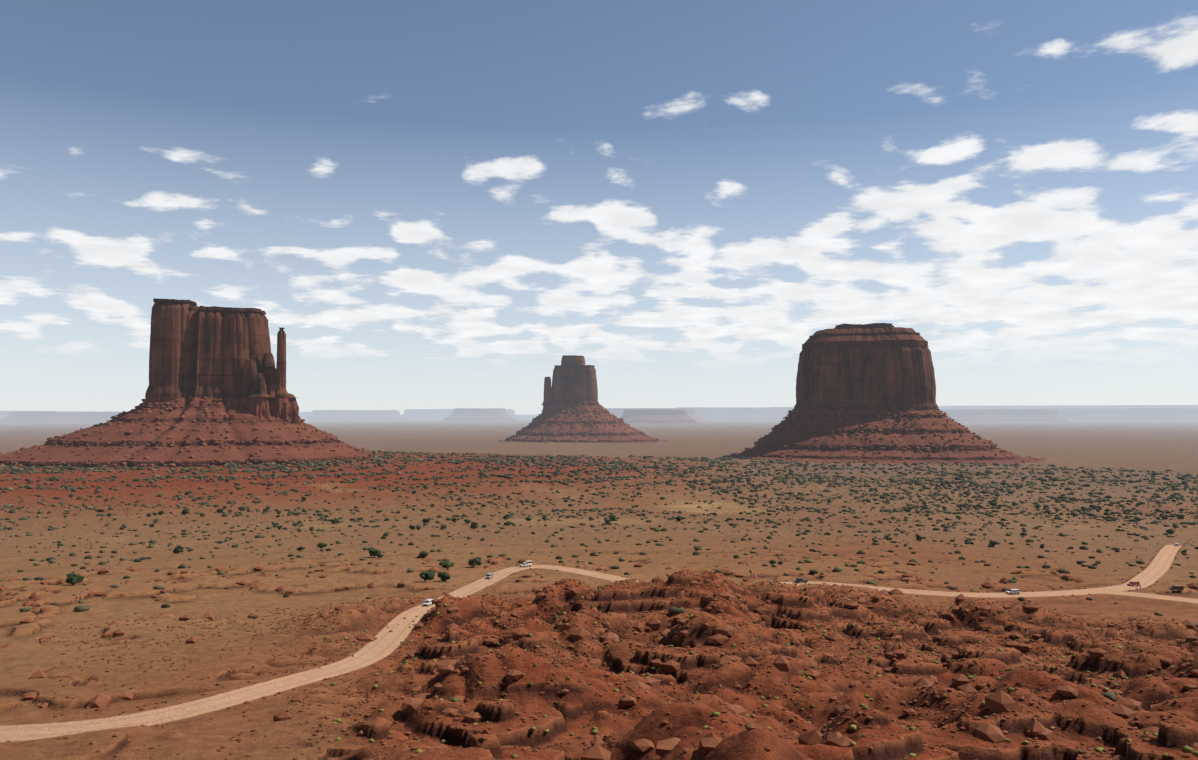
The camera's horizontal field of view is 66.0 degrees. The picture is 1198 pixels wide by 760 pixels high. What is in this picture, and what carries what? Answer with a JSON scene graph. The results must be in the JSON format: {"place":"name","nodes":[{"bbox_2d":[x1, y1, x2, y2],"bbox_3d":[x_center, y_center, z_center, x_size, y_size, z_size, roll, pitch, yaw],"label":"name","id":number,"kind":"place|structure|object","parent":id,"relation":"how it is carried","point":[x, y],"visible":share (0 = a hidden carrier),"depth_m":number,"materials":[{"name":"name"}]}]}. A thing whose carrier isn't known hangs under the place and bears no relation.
{"place":"outdoors","nodes":[
{"label":"outdoors","id":0,"kind":"place"},
{"bbox_2d":[0,415,1197,759],"bbox_3d":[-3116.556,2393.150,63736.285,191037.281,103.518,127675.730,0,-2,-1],"label":"desert terrain","id":1,"kind":"structure","parent":0,"point":[206,725],"depth_m":299.27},
{"bbox_2d":[423,599,433,605],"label":"suv","id":2,"kind":"object","parent":1,"relation":"on","point":[427,602],"visible":0.77,"depth_m":302.88,"materials":[{"name":"white paint"}]},
{"bbox_2d":[485,573,492,578],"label":"car","id":3,"kind":"object","parent":1,"relation":"on","point":[489,575],"visible":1,"depth_m":365.15,"materials":[{"name":"silver paint"}]},
{"bbox_2d":[0,298,1045,467],"bbox_3d":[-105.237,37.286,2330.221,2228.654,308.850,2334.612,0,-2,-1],"label":"monument valley buttes","id":4,"kind":"structure","parent":1,"relation":"on","point":[197,353],"depth_m":1554.74,"materials":[{"name":"red stone"}]},
{"bbox_2d":[0,396,1046,466],"bbox_3d":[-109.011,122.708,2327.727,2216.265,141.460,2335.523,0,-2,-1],"label":"talus blocks","id":5,"kind":"structure","parent":1,"relation":"on","point":[600,410],"depth_m":1826.94,"materials":[{"name":"brown stone"}]},
{"bbox_2d":[519,560,531,566],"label":"car","id":6,"kind":"object","parent":1,"relation":"on","point":[527,563],"visible":0.96,"depth_m":402.32,"materials":[{"name":"white paint"}]},
{"bbox_2d":[0,534,1197,759],"bbox_3d":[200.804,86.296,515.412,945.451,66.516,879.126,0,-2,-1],"label":"scattered boulders","id":7,"kind":"object","parent":1,"relation":"on","point":[1002,702],"visible":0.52,"depth_m":204.73,"materials":[{"name":"brown stone"}]},
{"bbox_2d":[0,450,1197,753],"bbox_3d":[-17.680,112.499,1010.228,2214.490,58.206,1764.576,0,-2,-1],"label":"desert shrubs","id":8,"kind":"object","parent":1,"relation":"on","point":[614,466],"visible":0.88,"depth_m":1093.65,"materials":[{"name":"green plant"}]},
{"bbox_2d":[65,485,1183,585],"bbox_3d":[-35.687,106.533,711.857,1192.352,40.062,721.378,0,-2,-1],"label":"juniper trees","id":9,"kind":"object","parent":1,"relation":"on","point":[72,578],"visible":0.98,"depth_m":694.87,"materials":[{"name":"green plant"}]},
{"bbox_2d":[274,570,1197,759],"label":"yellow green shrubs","id":10,"kind":"object","parent":1,"relation":"on","point":[594,730],"visible":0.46,"depth_m":186.45,"materials":[{"name":"plant"}]},
{"bbox_2d":[793,578,807,582],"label":"pickup","id":11,"kind":"object","parent":1,"relation":"on","point":[797,580],"visible":1,"depth_m":354.07,"materials":[{"name":"grey paint"}]},
{"bbox_2d":[1006,589,1020,594],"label":"suv","id":12,"kind":"object","parent":1,"relation":"on","point":[1012,591],"visible":0.98,"depth_m":332.99,"materials":[{"name":"white paint"}]},
{"bbox_2d":[1127,581,1139,586],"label":"suv","id":13,"kind":"object","parent":1,"relation":"on","point":[1133,583],"visible":0.98,"depth_m":362.23,"materials":[{"name":"red paint"}]},
{"bbox_2d":[1168,585,1183,590],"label":"suv","id":14,"kind":"object","parent":1,"relation":"on","point":[1177,587],"visible":1,"depth_m":349.49,"materials":[{"name":"black paint"}]},
{"bbox_2d":[0,405,1197,424],"bbox_3d":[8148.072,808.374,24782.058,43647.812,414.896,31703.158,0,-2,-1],"label":"distant mesas","id":15,"kind":"structure","parent":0,"point":[958,414],"depth_m":12891.57,"materials":[{"name":"stone"}]},
{"bbox_2d":[0,0,1197,414],"label":"sky","id":16,"kind":"structure","parent":0,"point":[436,204],"materials":[{"name":"blue"}]}
]}

